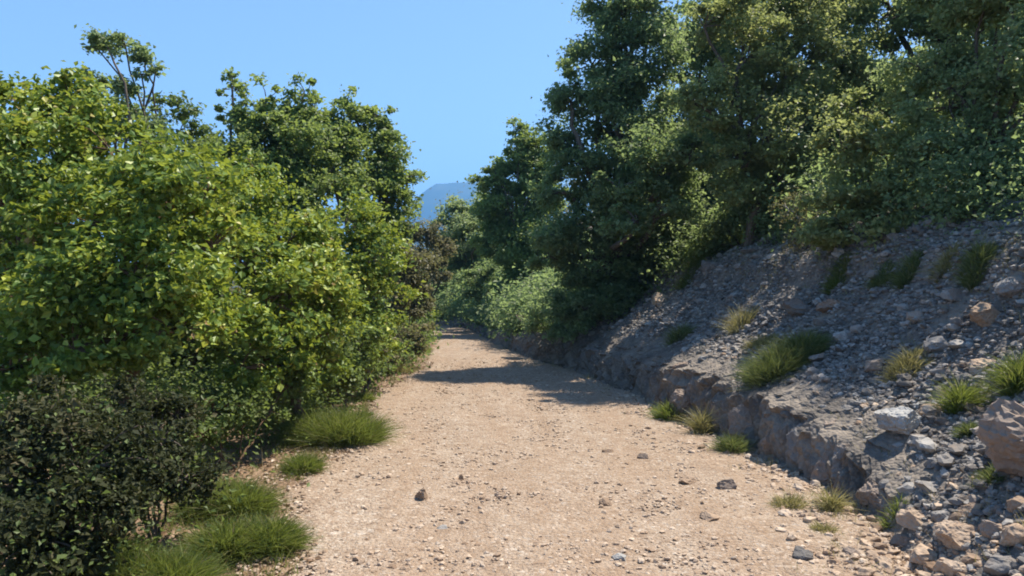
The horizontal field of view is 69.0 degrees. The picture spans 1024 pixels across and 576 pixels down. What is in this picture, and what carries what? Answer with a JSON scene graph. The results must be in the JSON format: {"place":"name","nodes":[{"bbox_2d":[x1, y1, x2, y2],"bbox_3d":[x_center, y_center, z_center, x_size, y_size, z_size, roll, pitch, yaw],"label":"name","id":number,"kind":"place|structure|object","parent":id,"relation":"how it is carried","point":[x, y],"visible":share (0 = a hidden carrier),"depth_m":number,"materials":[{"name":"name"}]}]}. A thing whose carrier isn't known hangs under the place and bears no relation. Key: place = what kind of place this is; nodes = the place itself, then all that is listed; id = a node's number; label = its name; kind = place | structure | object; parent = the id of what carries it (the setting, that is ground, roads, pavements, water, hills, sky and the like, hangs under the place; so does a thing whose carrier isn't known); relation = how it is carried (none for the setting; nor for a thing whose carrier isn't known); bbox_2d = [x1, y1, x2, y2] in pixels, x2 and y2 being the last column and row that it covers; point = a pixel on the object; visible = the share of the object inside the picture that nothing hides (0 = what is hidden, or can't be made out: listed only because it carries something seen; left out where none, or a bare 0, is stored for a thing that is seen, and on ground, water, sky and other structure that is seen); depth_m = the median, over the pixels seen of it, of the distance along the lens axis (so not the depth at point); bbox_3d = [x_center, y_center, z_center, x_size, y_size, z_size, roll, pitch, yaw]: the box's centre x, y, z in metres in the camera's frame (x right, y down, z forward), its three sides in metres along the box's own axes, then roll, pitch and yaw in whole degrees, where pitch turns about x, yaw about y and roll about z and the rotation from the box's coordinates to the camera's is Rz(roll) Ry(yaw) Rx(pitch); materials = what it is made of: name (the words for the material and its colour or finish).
{"place":"outdoors","nodes":[
{"label":"outdoors","id":0,"kind":"place"},
{"bbox_2d":[232,182,588,288],"bbox_3d":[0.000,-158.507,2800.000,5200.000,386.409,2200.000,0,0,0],"label":"mountain","id":1,"kind":"structure","parent":0,"point":[437,192],"depth_m":2279.10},
{"bbox_2d":[0,337,905,575],"bbox_3d":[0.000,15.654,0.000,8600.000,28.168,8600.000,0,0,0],"label":"ground","id":2,"kind":"structure","parent":0,"point":[260,455],"depth_m":6.75,"materials":[{"name":"brown soil"}]},
{"bbox_2d":[0,60,129,422],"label":"broadleaf tree","id":3,"kind":"object","parent":2,"relation":"on","point":[32,120],"visible":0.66,"depth_m":6.42,"materials":[{"name":"green plant"}]},
{"bbox_2d":[1,104,184,400],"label":"broadleaf tree","id":4,"kind":"object","parent":2,"relation":"on","point":[161,361],"visible":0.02,"depth_m":9.66,"materials":[{"name":"green plant"}]},
{"bbox_2d":[0,368,189,575],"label":"dark shrub","id":5,"kind":"object","parent":2,"relation":"on","point":[60,424],"visible":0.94,"depth_m":3.78,"materials":[{"name":"green plant"}]},
{"bbox_2d":[27,524,166,569],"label":"tussock","id":6,"kind":"object","parent":2,"relation":"on","point":[130,542],"visible":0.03,"depth_m":4.24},
{"bbox_2d":[74,23,178,269],"bbox_3d":[-5.901,-1.018,11.049,1.886,5.608,1.216,0,0,0],"label":"broadleaf tree","id":7,"kind":"object","parent":2,"relation":"on","point":[98,42],"visible":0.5,"depth_m":10.98,"materials":[{"name":"green plant"}]},
{"bbox_2d":[0,103,267,453],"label":"broadleaf tree","id":8,"kind":"object","parent":2,"relation":"on","point":[139,219],"visible":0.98,"depth_m":5.83,"materials":[{"name":"green plant"}]},
{"bbox_2d":[72,368,244,550],"bbox_3d":[-2.328,1.102,4.746,1.007,1.139,1.033,0,0,-37],"label":"dark shrub","id":9,"kind":"object","parent":2,"relation":"on","point":[180,405],"visible":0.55,"depth_m":4.67,"materials":[{"name":"green plant"}]},
{"bbox_2d":[85,539,237,575],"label":"tussock","id":10,"kind":"object","parent":2,"relation":"on","point":[159,563],"visible":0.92,"depth_m":3.90,"materials":[{"name":"plant"}]},
{"bbox_2d":[127,90,231,375],"bbox_3d":[-5.379,-0.702,11.888,1.696,4.968,1.612,0,0,0],"label":"broadleaf tree","id":11,"kind":"object","parent":2,"relation":"on","point":[186,114],"visible":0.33,"depth_m":11.93,"materials":[{"name":"green plant"}]},
{"bbox_2d":[126,157,302,388],"bbox_3d":[-4.725,-0.077,11.146,2.746,3.720,2.843,0,0,-44],"label":"broadleaf tree","id":12,"kind":"object","parent":2,"relation":"on","point":[187,333],"visible":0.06,"depth_m":10.90,"materials":[{"name":"green plant"}]},
{"bbox_2d":[0,294,454,575],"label":"undergrowth","id":13,"kind":"object","parent":2,"relation":"on","point":[161,382],"visible":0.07,"depth_m":7.02,"materials":[{"name":"green plant"}]},
{"bbox_2d":[155,465,300,526],"bbox_3d":[-2.010,1.454,5.260,1.071,0.402,0.887,0,0,0],"label":"tussock","id":14,"kind":"object","parent":2,"relation":"on","point":[261,496],"visible":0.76,"depth_m":5.12,"materials":[{"name":"plant"}]},
{"bbox_2d":[159,365,329,471],"bbox_3d":[-2.478,1.205,6.962,0.946,1.016,1.982,0,0,13],"label":"dark shrub","id":15,"kind":"object","parent":2,"relation":"on","point":[219,421],"visible":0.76,"depth_m":6.60,"materials":[{"name":"green plant"}]},
{"bbox_2d":[166,505,328,568],"bbox_3d":[-1.619,1.476,4.464,1.017,0.331,0.736,0,0,-26],"label":"tussock","id":16,"kind":"object","parent":2,"relation":"on","point":[231,534],"visible":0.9,"depth_m":4.40,"materials":[{"name":"plant"}]},
{"bbox_2d":[174,66,323,294],"bbox_3d":[-4.782,-1.189,13.772,2.257,5.984,2.564,0,0,38],"label":"broadleaf tree","id":17,"kind":"object","parent":2,"relation":"on","point":[251,129],"visible":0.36,"depth_m":13.82,"materials":[{"name":"green plant"}]},
{"bbox_2d":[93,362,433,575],"bbox_3d":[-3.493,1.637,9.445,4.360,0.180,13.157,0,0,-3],"label":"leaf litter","id":18,"kind":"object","parent":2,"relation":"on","point":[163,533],"visible":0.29,"depth_m":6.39,"materials":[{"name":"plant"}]},
{"bbox_2d":[182,144,382,420],"bbox_3d":[-2.453,0.030,7.762,2.036,3.391,2.627,0,0,0],"label":"broadleaf tree","id":19,"kind":"object","parent":2,"relation":"on","point":[285,280],"visible":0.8,"depth_m":7.62,"materials":[{"name":"green plant"}]},
{"bbox_2d":[133,347,432,575],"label":"verge grass","id":20,"kind":"structure","parent":2,"relation":"on","point":[195,521],"depth_m":4.99,"materials":[{"name":"plant"}]},
{"bbox_2d":[229,218,379,344],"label":"broadleaf tree","id":21,"kind":"object","parent":2,"relation":"on","point":[239,294],"depth_m":11.79,"materials":[{"name":"green plant"}]},
{"bbox_2d":[246,71,381,307],"bbox_3d":[-3.766,-1.224,14.048,2.706,5.989,2.420,0,0,-17],"label":"broadleaf tree","id":22,"kind":"object","parent":2,"relation":"on","point":[303,141],"visible":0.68,"depth_m":13.98,"materials":[{"name":"green plant"}]},
{"bbox_2d":[271,310,389,410],"bbox_3d":[-2.317,0.975,9.398,1.910,1.414,1.303,0,0,-41],"label":"shrub","id":23,"kind":"object","parent":2,"relation":"on","point":[361,360],"visible":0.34,"depth_m":9.51,"materials":[{"name":"green plant"}]},
{"bbox_2d":[261,398,408,451],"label":"tussock","id":24,"kind":"object","parent":2,"relation":"on","point":[354,428],"visible":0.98,"depth_m":7.54,"materials":[{"name":"plant"}]},
{"bbox_2d":[281,178,428,393],"bbox_3d":[-2.401,0.031,11.216,2.397,3.360,2.049,0,0,-21],"label":"shrub","id":25,"kind":"object","parent":2,"relation":"on","point":[358,239],"visible":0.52,"depth_m":11.15,"materials":[{"name":"green plant"}]},
{"bbox_2d":[318,84,429,298],"bbox_3d":[-2.982,-1.249,15.260,2.327,5.967,2.215,0,0,30],"label":"broadleaf tree","id":26,"kind":"object","parent":2,"relation":"on","point":[392,178],"visible":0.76,"depth_m":15.06,"materials":[{"name":"green plant"}]},
{"bbox_2d":[168,168,612,295],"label":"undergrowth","id":27,"kind":"object","parent":2,"relation":"on","point":[233,282],"visible":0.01,"depth_m":38.63,"materials":[{"name":"green plant"}]},
{"bbox_2d":[373,321,437,367],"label":"shrub","id":28,"kind":"object","parent":2,"relation":"on","point":[418,338],"visible":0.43,"depth_m":14.64,"materials":[{"name":"green plant"}]},
{"bbox_2d":[377,239,442,328],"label":"shrub","id":29,"kind":"object","parent":2,"relation":"on","point":[412,278],"visible":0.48,"depth_m":17.00,"materials":[{"name":"green plant"}]},
{"bbox_2d":[398,217,461,312],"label":"broadleaf tree","id":30,"kind":"object","parent":2,"relation":"on","point":[444,246],"visible":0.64,"depth_m":25.74,"materials":[{"name":"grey plant"}]},
{"bbox_2d":[428,259,467,324],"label":"broadleaf tree","id":31,"kind":"object","parent":2,"relation":"on","point":[443,288],"visible":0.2,"depth_m":33.02,"materials":[{"name":"green plant"}]},
{"bbox_2d":[516,286,620,365],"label":"shrub","id":32,"kind":"object","parent":2,"relation":"on","point":[535,319],"visible":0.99,"depth_m":14.49,"materials":[{"name":"green plant"}]},
{"bbox_2d":[644,398,690,421],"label":"plant","id":33,"kind":"object","parent":2,"relation":"on","point":[664,411],"visible":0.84,"depth_m":8.98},
{"bbox_2d":[705,401,720,430],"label":"ledge rock","id":34,"kind":"object","parent":2,"relation":"on","point":[714,409],"visible":0.33,"depth_m":8.09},
{"bbox_2d":[0,0,984,266],"label":"sky","id":35,"kind":"structure","parent":0,"point":[453,71],"materials":[{"name":"blue"}]},
{"bbox_2d":[197,199,1023,575],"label":"dry grass","id":36,"kind":"structure","parent":0,"point":[741,337],"depth_m":7.02,"materials":[{"name":"plant"}]},
{"bbox_2d":[234,325,999,575],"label":"gravel path","id":37,"kind":"structure","parent":0,"point":[468,344],"depth_m":5.76,"materials":[{"name":"gravel"}]},
{"bbox_2d":[271,449,335,476],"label":"tussock","id":38,"kind":"object","parent":37,"relation":"on","point":[314,462],"visible":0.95,"depth_m":6.45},
{"bbox_2d":[351,388,380,401],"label":"grass tuft","id":39,"kind":"object","parent":37,"relation":"on","point":[362,395],"visible":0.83,"depth_m":10.60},
{"bbox_2d":[668,388,690,414],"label":"ledge rock","id":40,"kind":"object","parent":37,"relation":"on","point":[678,397],"visible":0.28,"depth_m":8.96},
{"bbox_2d":[668,403,727,434],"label":"grass tuft","id":41,"kind":"object","parent":37,"relation":"on","point":[702,422],"visible":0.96,"depth_m":8.07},
{"bbox_2d":[717,478,736,489],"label":"rock","id":42,"kind":"object","parent":37,"relation":"on","point":[726,484],"visible":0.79,"depth_m":5.87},
{"bbox_2d":[701,429,758,454],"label":"grass tuft","id":43,"kind":"object","parent":37,"relation":"on","point":[738,445],"visible":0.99,"depth_m":7.23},
{"bbox_2d":[728,404,753,438],"bbox_3d":[2.400,1.423,7.622,0.390,0.470,0.377,0,0,0],"label":"ledge rock","id":44,"kind":"object","parent":37,"relation":"on","point":[739,418],"visible":0.42,"depth_m":7.58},
{"bbox_2d":[759,432,772,454],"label":"ledge rock","id":45,"kind":"object","parent":37,"relation":"on","point":[766,449],"visible":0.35,"depth_m":6.90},
{"bbox_2d":[764,485,814,509],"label":"grass tuft","id":46,"kind":"object","parent":37,"relation":"on","point":[782,501],"visible":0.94,"depth_m":5.39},
{"bbox_2d":[785,423,802,464],"bbox_3d":[2.575,1.406,6.529,0.317,0.439,0.382,0,0,30],"label":"ledge rock","id":47,"kind":"object","parent":37,"relation":"on","point":[792,435],"visible":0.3,"depth_m":6.50,"materials":[{"name":"grey stone"}]},
{"bbox_2d":[792,545,813,560],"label":"rock","id":48,"kind":"object","parent":37,"relation":"on","point":[800,553],"visible":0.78,"depth_m":4.34,"materials":[{"name":"grey stone"}]},
{"bbox_2d":[810,449,831,485],"bbox_3d":[2.602,1.472,6.060,0.288,0.330,0.320,0,0,36],"label":"ledge rock","id":49,"kind":"object","parent":37,"relation":"on","point":[820,474],"visible":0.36,"depth_m":6.00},
{"bbox_2d":[806,519,847,534],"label":"grass tuft","id":50,"kind":"object","parent":37,"relation":"on","point":[819,526],"visible":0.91,"depth_m":4.83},
{"bbox_2d":[793,481,865,514],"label":"grass tuft","id":51,"kind":"object","parent":37,"relation":"on","point":[836,501],"visible":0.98,"depth_m":5.28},
{"bbox_2d":[430,174,1023,575],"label":"rocky bank","id":52,"kind":"structure","parent":0,"point":[647,374],"depth_m":7.45,"materials":[{"name":"stone"}]},
{"bbox_2d":[426,191,502,272],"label":"broadleaf tree","id":53,"kind":"object","parent":52,"relation":"on","point":[461,224],"visible":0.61,"depth_m":30.45,"materials":[{"name":"green plant"}]},
{"bbox_2d":[453,254,503,327],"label":"shrub","id":54,"kind":"object","parent":52,"relation":"on","point":[480,274],"visible":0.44,"depth_m":26.70,"materials":[{"name":"green plant"}]},
{"bbox_2d":[463,114,572,295],"bbox_3d":[0.232,-2.604,25.295,3.793,6.773,3.290,0,0,38],"label":"broadleaf tree","id":55,"kind":"object","parent":52,"relation":"on","point":[524,161],"visible":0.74,"depth_m":24.95,"materials":[{"name":"green plant"}]},
{"bbox_2d":[517,0,724,323],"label":"oak tree","id":56,"kind":"object","parent":52,"relation":"on","point":[632,193],"visible":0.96,"depth_m":14.45,"materials":[{"name":"green plant"}]},
{"bbox_2d":[268,55,1023,341],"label":"undergrowth","id":57,"kind":"object","parent":52,"relation":"on","point":[499,311],"visible":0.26,"depth_m":12.16,"materials":[{"name":"green plant"}]},
{"bbox_2d":[656,318,700,346],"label":"grass tuft","id":58,"kind":"object","parent":52,"relation":"on","point":[681,333],"visible":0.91,"depth_m":11.15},
{"bbox_2d":[670,235,741,289],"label":"grass tuft","id":59,"kind":"object","parent":52,"relation":"on","point":[696,262],"visible":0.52,"depth_m":13.38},
{"bbox_2d":[652,0,801,238],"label":"oak tree","id":60,"kind":"object","parent":52,"relation":"on","point":[703,57],"visible":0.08,"depth_m":16.81,"materials":[{"name":"green plant"}]},
{"bbox_2d":[712,303,760,335],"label":"grass tuft","id":61,"kind":"object","parent":52,"relation":"on","point":[738,321],"visible":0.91,"depth_m":9.85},
{"bbox_2d":[681,167,818,252],"bbox_3d":[4.160,-1.452,13.042,2.347,1.735,1.681,0,0,26],"label":"shrub","id":62,"kind":"object","parent":52,"relation":"on","point":[729,224],"visible":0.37,"depth_m":12.92,"materials":[{"name":"green plant"}]},
{"bbox_2d":[740,331,780,350],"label":"grass tuft","id":63,"kind":"object","parent":52,"relation":"on","point":[759,341],"visible":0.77,"depth_m":8.76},
{"bbox_2d":[660,0,889,246],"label":"broadleaf tree","id":64,"kind":"object","parent":52,"relation":"on","point":[732,20],"visible":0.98,"depth_m":12.10,"materials":[{"name":"green plant"}]},
{"bbox_2d":[723,325,837,391],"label":"tussock","id":65,"kind":"object","parent":52,"relation":"on","point":[788,355],"visible":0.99,"depth_m":7.74,"materials":[{"name":"plant"}]},
{"bbox_2d":[558,191,1023,575],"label":"scree","id":66,"kind":"structure","parent":52,"relation":"on","point":[967,464],"depth_m":7.18,"materials":[{"name":"grey stone"}]},
{"bbox_2d":[922,336,947,352],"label":"rock","id":67,"kind":"object","parent":66,"relation":"on","point":[935,344],"visible":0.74,"depth_m":6.43,"materials":[{"name":"grey stone"}]},
{"bbox_2d":[969,302,1000,327],"bbox_3d":[3.979,0.232,6.306,0.311,0.232,0.281,0,0,0],"label":"rock","id":68,"kind":"object","parent":66,"relation":"on","point":[982,314],"visible":0.86,"depth_m":6.19,"materials":[{"name":"beige stone"}]},
{"bbox_2d":[780,298,811,315],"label":"rock","id":69,"kind":"object","parent":52,"relation":"on","point":[796,306],"visible":0.78,"depth_m":8.81,"materials":[{"name":"grey stone"}]},
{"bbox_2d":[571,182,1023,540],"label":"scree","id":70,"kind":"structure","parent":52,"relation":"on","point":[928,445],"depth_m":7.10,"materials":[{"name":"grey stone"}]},
{"bbox_2d":[874,406,922,434],"bbox_3d":[2.914,0.991,5.577,0.285,0.208,0.268,0,0,-20],"label":"boulder","id":71,"kind":"object","parent":70,"relation":"on","point":[903,420],"visible":0.98,"depth_m":5.50,"materials":[{"name":"stone"}]},
{"bbox_2d":[712,0,901,193],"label":"oak tree","id":72,"kind":"object","parent":52,"relation":"on","point":[809,127],"visible":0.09,"depth_m":16.23,"materials":[{"name":"green plant"}]},
{"bbox_2d":[768,186,852,252],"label":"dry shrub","id":73,"kind":"object","parent":52,"relation":"on","point":[800,219],"visible":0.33,"depth_m":10.29,"materials":[{"name":"green plant"}]},
{"bbox_2d":[601,340,1023,575],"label":"rubble","id":74,"kind":"object","parent":52,"relation":"on","point":[968,557],"visible":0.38,"depth_m":4.65,"materials":[{"name":"beige stone"}]},
{"bbox_2d":[909,542,936,564],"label":"rock","id":75,"kind":"object","parent":74,"relation":"on","point":[921,553],"visible":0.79,"depth_m":4.20,"materials":[{"name":"beige stone"}]},
{"bbox_2d":[932,519,977,550],"bbox_3d":[2.502,1.383,4.138,0.247,0.176,0.289,0,0,0],"label":"rock","id":76,"kind":"object","parent":74,"relation":"on","point":[954,535],"visible":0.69,"depth_m":4.10,"materials":[{"name":"beige stone"}]},
{"bbox_2d":[816,299,840,312],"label":"rock","id":77,"kind":"object","parent":52,"relation":"on","point":[825,305],"visible":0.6,"depth_m":8.34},
{"bbox_2d":[816,249,856,294],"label":"grass tuft","id":78,"kind":"object","parent":52,"relation":"on","point":[832,283],"visible":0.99,"depth_m":8.77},
{"bbox_2d":[831,443,850,478],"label":"boulder","id":79,"kind":"object","parent":52,"relation":"on","point":[839,450],"visible":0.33,"depth_m":5.83,"materials":[{"name":"grey stone"}]},
{"bbox_2d":[787,82,941,256],"bbox_3d":[4.369,-1.494,9.029,1.860,2.226,1.679,0,0,-31],"label":"shrub","id":80,"kind":"object","parent":52,"relation":"on","point":[830,235],"visible":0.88,"depth_m":9.00,"materials":[{"name":"green plant"}]},
{"bbox_2d":[855,479,886,508],"bbox_3d":[2.568,1.457,5.235,0.220,0.217,0.378,0,0,0],"label":"ledge rock","id":81,"kind":"object","parent":52,"relation":"on","point":[870,491],"visible":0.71,"depth_m":5.19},
{"bbox_2d":[864,357,883,371],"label":"rock","id":82,"kind":"object","parent":52,"relation":"on","point":[870,365],"visible":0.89,"depth_m":6.75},
{"bbox_2d":[861,257,900,289],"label":"grass tuft","id":83,"kind":"object","parent":52,"relation":"on","point":[876,280],"visible":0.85,"depth_m":8.01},
{"bbox_2d":[873,488,913,531],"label":"grass tuft","id":84,"kind":"object","parent":52,"relation":"on","point":[894,508],"visible":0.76,"depth_m":4.89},
{"bbox_2d":[890,533,909,546],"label":"rock","id":85,"kind":"object","parent":52,"relation":"on","point":[897,539],"visible":0.81,"depth_m":4.57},
{"bbox_2d":[873,344,936,384],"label":"grass tuft","id":86,"kind":"object","parent":52,"relation":"on","point":[901,363],"visible":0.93,"depth_m":6.49,"materials":[{"name":"plant"}]},
{"bbox_2d":[879,243,931,292],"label":"grass tuft","id":87,"kind":"object","parent":52,"relation":"on","point":[909,264],"visible":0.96,"depth_m":7.70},
{"bbox_2d":[800,0,1018,121],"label":"broadleaf tree","id":88,"kind":"object","parent":52,"relation":"on","point":[896,25],"visible":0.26,"depth_m":13.45,"materials":[{"name":"green plant"}]},
{"bbox_2d":[895,507,925,530],"bbox_3d":[2.489,1.421,4.626,0.176,0.131,0.149,0,0,44],"label":"rock","id":89,"kind":"object","parent":52,"relation":"on","point":[909,518],"visible":0.83,"depth_m":4.59,"materials":[{"name":"beige stone"}]},
{"bbox_2d":[833,35,1022,131],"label":"oak tree","id":90,"kind":"object","parent":52,"relation":"on","point":[877,105],"visible":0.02,"depth_m":15.81,"materials":[{"name":"green plant"}]},
{"bbox_2d":[930,509,950,522],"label":"rock","id":91,"kind":"object","parent":52,"relation":"on","point":[938,516],"visible":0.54,"depth_m":4.43,"materials":[{"name":"grey stone"}]},
{"bbox_2d":[863,0,1023,242],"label":"broadleaf tree","id":92,"kind":"object","parent":52,"relation":"on","point":[984,78],"visible":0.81,"depth_m":8.40,"materials":[{"name":"green plant"}]},
{"bbox_2d":[923,237,964,282],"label":"grass tuft","id":93,"kind":"object","parent":52,"relation":"on","point":[941,265],"visible":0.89,"depth_m":7.21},
{"bbox_2d":[941,558,967,575],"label":"rock","id":94,"kind":"object","parent":52,"relation":"on","point":[950,567],"visible":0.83,"depth_m":3.88,"materials":[{"name":"beige stone"}]},
{"bbox_2d":[944,288,965,300],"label":"rock","id":95,"kind":"object","parent":52,"relation":"on","point":[956,294],"visible":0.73,"depth_m":6.74,"materials":[{"name":"grey stone"}]},
{"bbox_2d":[921,370,995,415],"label":"grass tuft","id":96,"kind":"object","parent":52,"relation":"on","point":[958,395],"visible":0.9,"depth_m":5.46,"materials":[{"name":"plant"}]},
{"bbox_2d":[948,418,977,438],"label":"grass tuft","id":97,"kind":"object","parent":52,"relation":"on","point":[963,430],"visible":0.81,"depth_m":5.14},
{"bbox_2d":[958,502,984,515],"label":"rock","id":98,"kind":"object","parent":52,"relation":"on","point":[968,507],"visible":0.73,"depth_m":4.32,"materials":[{"name":"beige stone"}]},
{"bbox_2d":[943,236,1004,291],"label":"grass tuft","id":99,"kind":"object","parent":52,"relation":"on","point":[979,252],"visible":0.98,"depth_m":6.73,"materials":[{"name":"plant"}]},
{"bbox_2d":[966,358,995,374],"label":"rock","id":100,"kind":"object","parent":52,"relation":"on","point":[979,364],"visible":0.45,"depth_m":5.87,"materials":[{"name":"beige stone"}]},
{"bbox_2d":[967,461,1008,486],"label":"grass tuft","id":101,"kind":"object","parent":52,"relation":"on","point":[989,477],"visible":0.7,"depth_m":4.44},
{"bbox_2d":[978,520,1001,538],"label":"rock","id":102,"kind":"object","parent":52,"relation":"on","point":[987,528],"visible":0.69,"depth_m":3.94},
{"bbox_2d":[965,345,1023,399],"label":"grass tuft","id":103,"kind":"object","parent":52,"relation":"on","point":[1011,382],"visible":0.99,"depth_m":5.25,"materials":[{"name":"plant"}]},
{"bbox_2d":[974,398,1023,476],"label":"boulder","id":104,"kind":"object","parent":52,"relation":"on","point":[999,432],"visible":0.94,"depth_m":4.26,"materials":[{"name":"stone"}]},
{"bbox_2d":[983,554,1015,575],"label":"rock","id":105,"kind":"object","parent":52,"relation":"on","point":[997,565],"visible":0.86,"depth_m":3.68,"materials":[{"name":"grey stone"}]},
{"bbox_2d":[994,277,1023,297],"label":"rock","id":106,"kind":"object","parent":52,"relation":"on","point":[1009,287],"visible":0.91,"depth_m":6.18,"materials":[{"name":"grey stone"}]},
{"bbox_2d":[999,523,1023,546],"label":"rock","id":107,"kind":"object","parent":52,"relation":"on","point":[1012,534],"visible":0.95,"depth_m":3.77,"materials":[{"name":"beige stone"}]},
{"bbox_2d":[1006,494,1023,513],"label":"rock","id":108,"kind":"object","parent":52,"relation":"on","point":[1014,503],"visible":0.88,"depth_m":3.97,"materials":[{"name":"beige stone"}]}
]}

